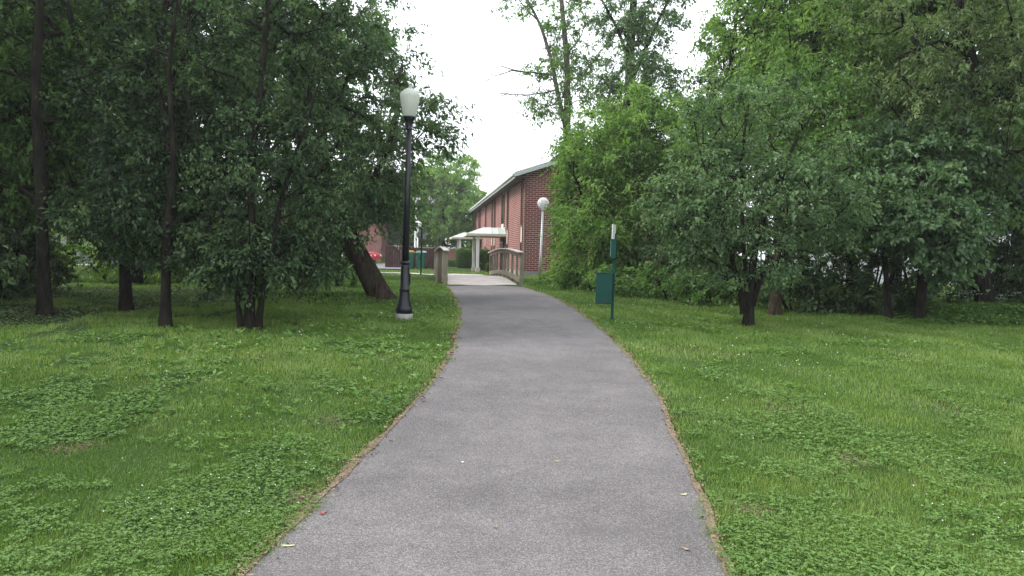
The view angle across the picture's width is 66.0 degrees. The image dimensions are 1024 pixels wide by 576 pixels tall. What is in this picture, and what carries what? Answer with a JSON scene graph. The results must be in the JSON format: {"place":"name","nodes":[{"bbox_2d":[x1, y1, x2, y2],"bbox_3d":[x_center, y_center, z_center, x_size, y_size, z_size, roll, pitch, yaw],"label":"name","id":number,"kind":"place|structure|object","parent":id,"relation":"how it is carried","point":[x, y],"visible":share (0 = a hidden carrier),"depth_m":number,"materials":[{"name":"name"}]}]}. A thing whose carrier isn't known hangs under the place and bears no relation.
{"place":"outdoors","nodes":[
{"label":"outdoors","id":0,"kind":"place"},
{"bbox_2d":[76,264,419,273],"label":"pavement","id":1,"kind":"structure","parent":0,"point":[381,272],"depth_m":38.09,"materials":[{"name":"concrete"}]},
{"bbox_2d":[347,264,400,268],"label":"road","id":2,"kind":"structure","parent":0,"point":[381,266],"depth_m":51.10,"materials":[{"name":"grey asphalt"}]},
{"bbox_2d":[367,250,381,261],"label":"parked car","id":3,"kind":"object","parent":2,"relation":"on","point":[376,256],"visible":0.22,"depth_m":63.90,"materials":[{"name":"red paint"}]},
{"bbox_2d":[411,273,485,275],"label":"pavement","id":4,"kind":"structure","parent":0,"point":[453,274],"depth_m":36.53,"materials":[{"name":"concrete"}]},
{"bbox_2d":[244,285,726,575],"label":"path","id":5,"kind":"structure","parent":0,"point":[542,416],"depth_m":5.44,"materials":[{"name":"grey asphalt"}]},
{"bbox_2d":[221,448,371,575],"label":"leaf litter","id":6,"kind":"object","parent":5,"relation":"on","point":[301,509],"visible":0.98,"depth_m":4.81,"materials":[{"name":"plant"}]},
{"bbox_2d":[227,290,756,575],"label":"leaf litter","id":7,"kind":"object","parent":5,"relation":"on","point":[458,326],"visible":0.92,"depth_m":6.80,"materials":[{"name":"plant"}]},
{"bbox_2d":[0,255,1023,575],"bbox_3d":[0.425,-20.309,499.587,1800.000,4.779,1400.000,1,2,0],"label":"ground","id":8,"kind":"structure","parent":0,"point":[110,457],"depth_m":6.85,"materials":[{"name":"green plant"}]},
{"bbox_2d":[0,245,31,319],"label":"shrub","id":9,"kind":"object","parent":8,"relation":"on","point":[22,258],"visible":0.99,"depth_m":12.58,"materials":[{"name":"green plant"}]},
{"bbox_2d":[0,198,35,299],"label":"shrub","id":10,"kind":"object","parent":8,"relation":"on","point":[4,249],"visible":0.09,"depth_m":15.35,"materials":[{"name":"green plant"}]},
{"bbox_2d":[0,203,61,306],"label":"shrub","id":11,"kind":"object","parent":8,"relation":"on","point":[8,237],"visible":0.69,"depth_m":14.64,"materials":[{"name":"green plant"}]},
{"bbox_2d":[0,232,64,301],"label":"shrub","id":12,"kind":"object","parent":8,"relation":"on","point":[22,285],"visible":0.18,"depth_m":15.72,"materials":[{"name":"green plant"}]},
{"bbox_2d":[0,0,67,183],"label":"woodland tree","id":13,"kind":"object","parent":8,"relation":"on","point":[25,40],"visible":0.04,"depth_m":14.55,"materials":[{"name":"green plant"}]},
{"bbox_2d":[19,217,82,293],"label":"shrub","id":14,"kind":"object","parent":8,"relation":"on","point":[65,258],"visible":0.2,"depth_m":17.77,"materials":[{"name":"green plant"}]},
{"bbox_2d":[30,230,111,281],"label":"shrub","id":15,"kind":"object","parent":8,"relation":"on","point":[87,268],"visible":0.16,"depth_m":21.90,"materials":[{"name":"green plant"}]},
{"bbox_2d":[20,188,160,264],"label":"grey house","id":16,"kind":"structure","parent":8,"relation":"on","point":[64,241],"depth_m":44.13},
{"bbox_2d":[31,1,178,272],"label":"woodland tree","id":17,"kind":"object","parent":8,"relation":"on","point":[71,268],"depth_m":33.83,"materials":[{"name":"green plant"}]},
{"bbox_2d":[0,0,221,315],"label":"maple tree","id":18,"kind":"object","parent":8,"relation":"on","point":[27,148],"visible":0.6,"depth_m":13.89,"materials":[{"name":"green plant"}]},
{"bbox_2d":[0,285,240,336],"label":"leaf litter","id":19,"kind":"object","parent":8,"relation":"on","point":[82,293],"visible":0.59,"depth_m":14.94,"materials":[{"name":"plant"}]},
{"bbox_2d":[64,231,195,283],"bbox_3d":[-10.537,-0.814,22.505,3.357,2.478,2.747,1,2,0],"label":"shrub","id":20,"kind":"object","parent":8,"relation":"on","point":[114,273],"visible":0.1,"depth_m":21.96,"materials":[{"name":"green plant"}]},
{"bbox_2d":[21,0,283,327],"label":"crabapple tree","id":21,"kind":"object","parent":8,"relation":"on","point":[128,197],"visible":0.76,"depth_m":12.73,"materials":[{"name":"green plant"}]},
{"bbox_2d":[0,0,309,310],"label":"maple tree","id":22,"kind":"object","parent":8,"relation":"on","point":[127,279],"visible":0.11,"depth_m":14.41,"materials":[{"name":"green plant"}]},
{"bbox_2d":[60,0,269,236],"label":"woodland tree","id":23,"kind":"object","parent":8,"relation":"on","point":[110,48],"depth_m":30.04,"materials":[{"name":"green plant"}]},
{"bbox_2d":[59,0,282,202],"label":"woodland tree","id":24,"kind":"object","parent":8,"relation":"on","point":[229,83],"depth_m":26.66,"materials":[{"name":"green plant"}]},
{"bbox_2d":[154,230,215,281],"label":"shrub","id":25,"kind":"object","parent":8,"relation":"on","point":[178,276],"visible":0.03,"depth_m":23.10,"materials":[{"name":"green plant"}]},
{"bbox_2d":[92,0,371,218],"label":"woodland tree","id":26,"kind":"object","parent":8,"relation":"on","point":[340,34],"visible":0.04,"depth_m":28.27,"materials":[{"name":"green plant"}]},
{"bbox_2d":[144,0,399,330],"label":"crabapple tree","id":27,"kind":"object","parent":8,"relation":"on","point":[243,266],"visible":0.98,"depth_m":12.26,"materials":[{"name":"green plant"}]},
{"bbox_2d":[201,0,403,236],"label":"woodland tree","id":28,"kind":"object","parent":8,"relation":"on","point":[368,4],"visible":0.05,"depth_m":32.46,"materials":[{"name":"green plant"}]},
{"bbox_2d":[187,196,435,261],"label":"brick building","id":29,"kind":"structure","parent":8,"relation":"on","point":[377,245],"depth_m":74.54,"materials":[{"name":"red brick"}]},
{"bbox_2d":[316,220,377,286],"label":"shrub","id":30,"kind":"object","parent":8,"relation":"on","point":[352,283],"visible":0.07,"depth_m":22.40,"materials":[{"name":"green plant"}]},
{"bbox_2d":[239,286,460,575],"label":"dirt strip","id":31,"kind":"object","parent":8,"relation":"on","point":[370,445],"visible":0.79,"depth_m":5.70,"materials":[{"name":"bare brown soil"}]},
{"bbox_2d":[228,0,482,299],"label":"box elder tree","id":32,"kind":"object","parent":8,"relation":"on","point":[381,192],"visible":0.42,"depth_m":17.50,"materials":[{"name":"green plant"}]},
{"bbox_2d":[395,85,419,319],"bbox_3d":[-1.812,-1.347,13.586,0.348,4.280,0.348,1,2,-20],"label":"street lamp","id":33,"kind":"object","parent":8,"relation":"on","point":[409,97],"visible":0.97,"depth_m":13.53,"materials":[{"name":"metal"}]},
{"bbox_2d":[385,246,435,268],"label":"enclosure","id":34,"kind":"object","parent":8,"relation":"on","point":[391,260],"visible":0.49,"depth_m":52.47,"materials":[{"name":"brown paint"}]},
{"bbox_2d":[409,250,414,267],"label":"wheelie bin","id":35,"kind":"object","parent":8,"relation":"on","point":[411,255],"visible":0.55,"depth_m":50.98,"materials":[{"name":"green plastic"}]},
{"bbox_2d":[413,198,419,246],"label":"light pole","id":36,"kind":"object","parent":8,"relation":"on","point":[415,241],"visible":0.39,"depth_m":59.82,"materials":[{"name":"white metal"}]},
{"bbox_2d":[387,170,451,249],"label":"round tree","id":37,"kind":"object","parent":8,"relation":"on","point":[394,239],"visible":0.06,"depth_m":81.98,"materials":[{"name":"green plant"}]},
{"bbox_2d":[415,251,426,268],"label":"wheelie bin","id":38,"kind":"object","parent":8,"relation":"on","point":[418,254],"visible":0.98,"depth_m":50.99,"materials":[{"name":"green plastic"}]},
{"bbox_2d":[419,231,425,274],"bbox_3d":[-4.013,-1.390,35.056,0.360,2.300,0.048,2,2,8],"label":"sign post","id":39,"kind":"object","parent":8,"relation":"on","point":[421,235],"visible":0.7,"depth_m":35.03,"materials":[{"name":"grey metal"}]},
{"bbox_2d":[399,148,482,247],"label":"round tree","id":40,"kind":"object","parent":8,"relation":"on","point":[439,232],"visible":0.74,"depth_m":72.30,"materials":[{"name":"green plant"}]},
{"bbox_2d":[428,248,456,260],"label":"brick wall","id":41,"kind":"structure","parent":8,"relation":"on","point":[451,254],"depth_m":71.94,"materials":[{"name":"brick"}]},
{"bbox_2d":[448,260,455,266],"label":"clipped shrub","id":42,"kind":"object","parent":8,"relation":"on","point":[451,263],"visible":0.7,"depth_m":62.77,"materials":[{"name":"green plant"}]},
{"bbox_2d":[455,248,471,267],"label":"clipped shrub","id":43,"kind":"object","parent":8,"relation":"on","point":[463,258],"visible":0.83,"depth_m":57.24,"materials":[{"name":"green plant"}]},
{"bbox_2d":[445,183,487,247],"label":"round tree","id":44,"kind":"object","parent":8,"relation":"on","point":[478,192],"visible":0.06,"depth_m":89.72,"materials":[{"name":"green plant"}]},
{"bbox_2d":[434,247,523,284],"bbox_3d":[-1.522,-0.188,29.779,2.565,2.698,9.840,1,2,-8],"label":"footbridge","id":45,"kind":"object","parent":8,"relation":"on","point":[441,271],"visible":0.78,"depth_m":27.49,"materials":[{"name":"grey concrete"}]},
{"bbox_2d":[475,262,482,270],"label":"clipped shrub","id":46,"kind":"object","parent":8,"relation":"on","point":[480,265],"visible":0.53,"depth_m":49.33,"materials":[{"name":"green plant"}]},
{"bbox_2d":[479,249,489,269],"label":"clipped shrub","id":47,"kind":"object","parent":8,"relation":"on","point":[484,256],"visible":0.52,"depth_m":52.24,"materials":[{"name":"green plant"}]},
{"bbox_2d":[485,263,489,271],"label":"clipped shrub","id":48,"kind":"object","parent":8,"relation":"on","point":[487,267],"visible":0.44,"depth_m":46.26,"materials":[{"name":"green plant"}]},
{"bbox_2d":[0,282,1023,575],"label":"weeds","id":49,"kind":"object","parent":8,"relation":"on","point":[358,394],"visible":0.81,"depth_m":8.31,"materials":[{"name":"green plant"}]},
{"bbox_2d":[0,289,1023,575],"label":"clover","id":50,"kind":"object","parent":8,"relation":"on","point":[740,558],"depth_m":5.18,"materials":[{"name":"green plant"}]},
{"bbox_2d":[35,341,993,521],"bbox_3d":[0.881,1.065,8.148,10.167,0.394,6.931,1,2,0],"label":"dry thatch","id":51,"kind":"object","parent":8,"relation":"on","point":[299,495],"visible":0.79,"depth_m":6.06,"materials":[{"name":"plant"}]},
{"bbox_2d":[473,0,603,258],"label":"half dead tree","id":52,"kind":"object","parent":8,"relation":"on","point":[566,67],"visible":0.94,"depth_m":30.46,"materials":[{"name":"green plant"}]},
{"bbox_2d":[537,197,548,278],"bbox_3d":[1.230,-1.920,33.068,0.489,3.745,0.489,3,2,0],"label":"globe lamp","id":53,"kind":"object","parent":8,"relation":"on","point":[542,201],"visible":0.84,"depth_m":33.01,"materials":[{"name":"white metal"}]},
{"bbox_2d":[529,269,567,283],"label":"shrub","id":54,"kind":"object","parent":8,"relation":"on","point":[539,281],"visible":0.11,"depth_m":27.53,"materials":[{"name":"green plant"}]},
{"bbox_2d":[540,249,594,286],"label":"shrub","id":55,"kind":"object","parent":8,"relation":"on","point":[548,271],"visible":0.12,"depth_m":24.91,"materials":[{"name":"green plant"}]},
{"bbox_2d":[553,254,627,290],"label":"shrub","id":56,"kind":"object","parent":8,"relation":"on","point":[563,282],"visible":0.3,"depth_m":22.98,"materials":[{"name":"green plant"}]},
{"bbox_2d":[450,152,744,279],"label":"brick building","id":57,"kind":"structure","parent":8,"relation":"on","point":[507,211],"depth_m":40.83,"materials":[{"name":"brick"}]},
{"bbox_2d":[475,212,476,262],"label":"window","id":58,"kind":"structure","parent":57,"relation":"in","point":[475,212],"depth_m":70.22,"materials":[{"name":"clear glass"}]},
{"bbox_2d":[478,209,479,228],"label":"stair window","id":59,"kind":"structure","parent":57,"relation":"in","point":[479,209],"depth_m":67.01,"materials":[{"name":"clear glass"}]},
{"bbox_2d":[484,205,486,248],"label":"window","id":60,"kind":"structure","parent":57,"relation":"in","point":[485,205],"depth_m":60.42,"materials":[{"name":"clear glass"}]},
{"bbox_2d":[491,200,492,250],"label":"window","id":61,"kind":"structure","parent":57,"relation":"in","point":[492,200],"depth_m":55.10,"materials":[{"name":"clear glass"}]},
{"bbox_2d":[493,198,495,249],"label":"window","id":62,"kind":"structure","parent":57,"relation":"in","point":[495,198],"depth_m":53.42,"materials":[{"name":"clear glass"}]},
{"bbox_2d":[501,237,503,269],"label":"door","id":63,"kind":"structure","parent":57,"relation":"in","point":[502,245],"depth_m":47.76,"materials":[{"name":"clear glass"}]},
{"bbox_2d":[501,192,504,227],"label":"stair window","id":64,"kind":"structure","parent":57,"relation":"in","point":[503,194],"depth_m":48.31,"materials":[{"name":"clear glass"}]},
{"bbox_2d":[505,189,508,267],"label":"window","id":65,"kind":"structure","parent":57,"relation":"in","point":[507,218],"depth_m":45.86,"materials":[{"name":"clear glass"}]},
{"bbox_2d":[519,179,523,266],"bbox_3d":[0.476,-3.180,39.619,0.046,4.580,0.750,1,2,-7],"label":"window","id":66,"kind":"structure","parent":57,"relation":"in","point":[522,181],"depth_m":39.56,"materials":[{"name":"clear glass"}]},
{"bbox_2d":[595,224,616,319],"bbox_3d":[1.669,-0.120,14.051,0.345,2.028,0.229,3,3,14],"label":"pet waste station","id":67,"kind":"object","parent":8,"relation":"on","point":[605,286],"visible":0.91,"depth_m":13.99,"materials":[{"name":"green paint"}]},
{"bbox_2d":[525,287,732,575],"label":"dirt strip","id":68,"kind":"object","parent":8,"relation":"on","point":[696,486],"visible":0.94,"depth_m":5.43,"materials":[{"name":"soil"}]},
{"bbox_2d":[586,259,674,298],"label":"shrub","id":69,"kind":"object","parent":8,"relation":"on","point":[620,280],"visible":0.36,"depth_m":20.43,"materials":[{"name":"green plant"}]},
{"bbox_2d":[537,78,736,291],"bbox_3d":[4.276,-2.978,24.669,6.966,7.478,7.036,1,2,0],"label":"box elder tree","id":70,"kind":"object","parent":8,"relation":"on","point":[627,139],"visible":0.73,"depth_m":23.45,"materials":[{"name":"green plant"}]},
{"bbox_2d":[579,0,709,222],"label":"tall ash tree","id":71,"kind":"object","parent":8,"relation":"on","point":[642,26],"visible":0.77,"depth_m":27.97,"materials":[{"name":"green plant"}]},
{"bbox_2d":[608,213,704,290],"bbox_3d":[4.346,-1.029,23.528,3.439,2.758,2.111,1,2,0],"label":"shrub","id":72,"kind":"object","parent":8,"relation":"on","point":[632,254],"visible":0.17,"depth_m":23.28,"materials":[{"name":"green plant"}]},
{"bbox_2d":[623,264,715,302],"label":"shrub","id":73,"kind":"object","parent":8,"relation":"on","point":[653,290],"visible":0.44,"depth_m":19.09,"materials":[{"name":"green plant"}]},
{"bbox_2d":[638,213,744,297],"bbox_3d":[4.954,-0.796,20.329,3.399,2.528,2.166,1,2,0],"label":"shrub","id":74,"kind":"object","parent":8,"relation":"on","point":[656,263],"visible":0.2,"depth_m":20.20,"materials":[{"name":"green plant"}]},
{"bbox_2d":[639,125,750,270],"bbox_3d":[6.180,-3.030,26.705,5.028,6.918,4.362,2,2,13],"label":"woodland tree","id":75,"kind":"object","parent":8,"relation":"on","point":[668,142],"visible":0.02,"depth_m":26.49,"materials":[{"name":"green plant"}]},
{"bbox_2d":[663,268,743,308],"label":"shrub","id":76,"kind":"object","parent":8,"relation":"on","point":[712,296],"visible":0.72,"depth_m":18.09,"materials":[{"name":"green plant"}]},
{"bbox_2d":[661,66,776,282],"bbox_3d":[6.538,-3.263,23.964,4.494,6.871,4.522,-1,3,-43],"label":"woodland tree","id":77,"kind":"object","parent":8,"relation":"on","point":[701,84],"visible":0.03,"depth_m":23.10,"materials":[{"name":"green plant"}]},
{"bbox_2d":[653,0,858,294],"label":"maple tree","id":78,"kind":"object","parent":8,"relation":"on","point":[744,45],"visible":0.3,"depth_m":21.65,"materials":[{"name":"green plant"}]},
{"bbox_2d":[697,211,817,302],"bbox_3d":[6.035,-0.627,19.518,2.966,2.786,2.132,1,2,0],"label":"shrub","id":79,"kind":"object","parent":8,"relation":"on","point":[761,259],"visible":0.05,"depth_m":19.48,"materials":[{"name":"green plant"}]},
{"bbox_2d":[629,64,893,326],"bbox_3d":[4.357,-1.599,13.776,4.544,4.713,3.801,1,2,0],"label":"apple tree","id":80,"kind":"object","parent":8,"relation":"on","point":[793,204],"visible":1,"depth_m":13.51,"materials":[{"name":"green plant"}]},
{"bbox_2d":[754,263,843,314],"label":"shrub","id":81,"kind":"object","parent":8,"relation":"on","point":[810,304],"visible":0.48,"depth_m":16.71,"materials":[{"name":"green plant"}]},
{"bbox_2d":[696,50,924,315],"bbox_3d":[6.225,-2.147,16.423,4.773,5.567,4.532,3,3,34],"label":"mulberry tree","id":82,"kind":"object","parent":8,"relation":"on","point":[775,301],"visible":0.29,"depth_m":16.18,"materials":[{"name":"green plant"}]},
{"bbox_2d":[768,205,878,305],"bbox_3d":[7.173,-0.686,18.645,2.512,2.821,2.231,0,3,-23],"label":"shrub","id":83,"kind":"object","parent":8,"relation":"on","point":[822,263],"visible":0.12,"depth_m":18.40,"materials":[{"name":"green plant"}]},
{"bbox_2d":[686,0,961,288],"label":"woodland tree","id":84,"kind":"object","parent":8,"relation":"on","point":[704,47],"visible":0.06,"depth_m":21.95,"materials":[{"name":"green plant"}]},
{"bbox_2d":[703,0,954,301],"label":"maple tree","id":85,"kind":"object","parent":8,"relation":"on","point":[822,18],"visible":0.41,"depth_m":18.74,"materials":[{"name":"green plant"}]},
{"bbox_2d":[797,265,906,314],"bbox_3d":[7.124,0.207,16.512,2.247,1.430,1.537,2,3,22],"label":"shrub","id":86,"kind":"object","parent":8,"relation":"on","point":[839,300],"visible":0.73,"depth_m":16.41,"materials":[{"name":"green plant"}]},
{"bbox_2d":[820,243,909,302],"bbox_3d":[8.367,-0.694,18.227,2.780,2.605,2.049,0,2,-20],"label":"shrub","id":87,"kind":"object","parent":8,"relation":"on","point":[843,261],"visible":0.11,"depth_m":17.94,"materials":[{"name":"green plant"}]},
{"bbox_2d":[756,11,982,282],"bbox_3d":[11.633,-6.156,26.010,9.550,14.129,8.535,0,3,-23],"label":"woodland tree","id":88,"kind":"object","parent":8,"relation":"on","point":[822,117],"depth_m":25.66,"materials":[{"name":"green plant"}]},
{"bbox_2d":[734,0,1023,289],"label":"woodland tree","id":89,"kind":"object","parent":8,"relation":"on","point":[891,276],"visible":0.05,"depth_m":19.79,"materials":[{"name":"green plant"}]},
{"bbox_2d":[850,284,945,316],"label":"shrub","id":90,"kind":"object","parent":8,"relation":"on","point":[907,305],"visible":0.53,"depth_m":16.05,"materials":[{"name":"green plant"}]},
{"bbox_2d":[793,161,1013,284],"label":"white house","id":91,"kind":"structure","parent":8,"relation":"on","point":[880,268],"depth_m":37.15,"materials":[{"name":"white"}]},
{"bbox_2d":[983,234,1000,258],"bbox_3d":[21.759,-1.861,36.109,1.100,1.500,0.048,2,2,12],"label":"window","id":92,"kind":"structure","parent":91,"relation":"in","point":[996,234],"depth_m":36.03,"materials":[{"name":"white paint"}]},
{"bbox_2d":[812,108,1023,318],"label":"vine covered tree","id":93,"kind":"object","parent":8,"relation":"on","point":[948,212],"visible":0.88,"depth_m":14.88,"materials":[{"name":"green plant"}]},
{"bbox_2d":[820,0,1023,303],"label":"black locust tree","id":94,"kind":"object","parent":8,"relation":"on","point":[904,77],"visible":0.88,"depth_m":15.74,"materials":[{"name":"green plant"}]},
{"bbox_2d":[849,229,995,303],"bbox_3d":[9.284,-0.747,17.937,2.901,2.757,2.010,1,2,0],"label":"shrub","id":95,"kind":"object","parent":8,"relation":"on","point":[872,263],"visible":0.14,"depth_m":17.78,"materials":[{"name":"green plant"}]},
{"bbox_2d":[830,1,1020,256],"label":"woodland tree","id":96,"kind":"object","parent":8,"relation":"on","point":[980,205],"depth_m":26.42,"materials":[{"name":"green plant"}]},
{"bbox_2d":[846,0,1023,300],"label":"woodland tree","id":97,"kind":"object","parent":8,"relation":"on","point":[934,10],"visible":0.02,"depth_m":19.59,"materials":[{"name":"green plant"}]},
{"bbox_2d":[878,297,1023,325],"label":"ground cover","id":98,"kind":"object","parent":8,"relation":"on","point":[986,313],"visible":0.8,"depth_m":15.07,"materials":[{"name":"green plant"}]},
{"bbox_2d":[928,291,1019,308],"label":"flower stalks","id":99,"kind":"object","parent":98,"relation":"on","point":[979,300],"visible":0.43,"depth_m":16.50,"materials":[{"name":"green plant"}]},
{"bbox_2d":[939,288,1021,297],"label":"white flowers","id":100,"kind":"object","parent":99,"relation":"on","point":[982,293],"visible":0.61,"depth_m":16.53,"materials":[{"name":"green plant"}]},
{"bbox_2d":[909,6,1023,235],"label":"woodland tree","id":101,"kind":"object","parent":8,"relation":"on","point":[995,185],"visible":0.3,"depth_m":15.56,"materials":[{"name":"green plant"}]},
{"bbox_2d":[911,0,1023,240],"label":"woodland tree","id":102,"kind":"object","parent":8,"relation":"on","point":[1015,101],"visible":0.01,"depth_m":18.27,"materials":[{"name":"green plant"}]},
{"bbox_2d":[936,240,1023,301],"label":"shrub","id":103,"kind":"object","parent":8,"relation":"on","point":[1008,253],"visible":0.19,"depth_m":17.96,"materials":[{"name":"green plant"}]},
{"bbox_2d":[981,174,1023,298],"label":"dark shrub tree","id":104,"kind":"object","parent":8,"relation":"on","point":[1016,235],"visible":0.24,"depth_m":18.01,"materials":[{"name":"green plant"}]},
{"bbox_2d":[992,239,1023,302],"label":"shrub","id":105,"kind":"object","parent":8,"relation":"on","point":[1019,275],"visible":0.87,"depth_m":17.21,"materials":[{"name":"green plant"}]},
{"bbox_2d":[51,265,1023,344],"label":"grass","id":106,"kind":"structure","parent":0,"point":[444,300],"depth_m":15.42,"materials":[{"name":"green plant"}]},
{"bbox_2d":[79,0,1000,259],"label":"sky","id":107,"kind":"structure","parent":0,"point":[465,40],"materials":[{"name":"white"}]}
]}

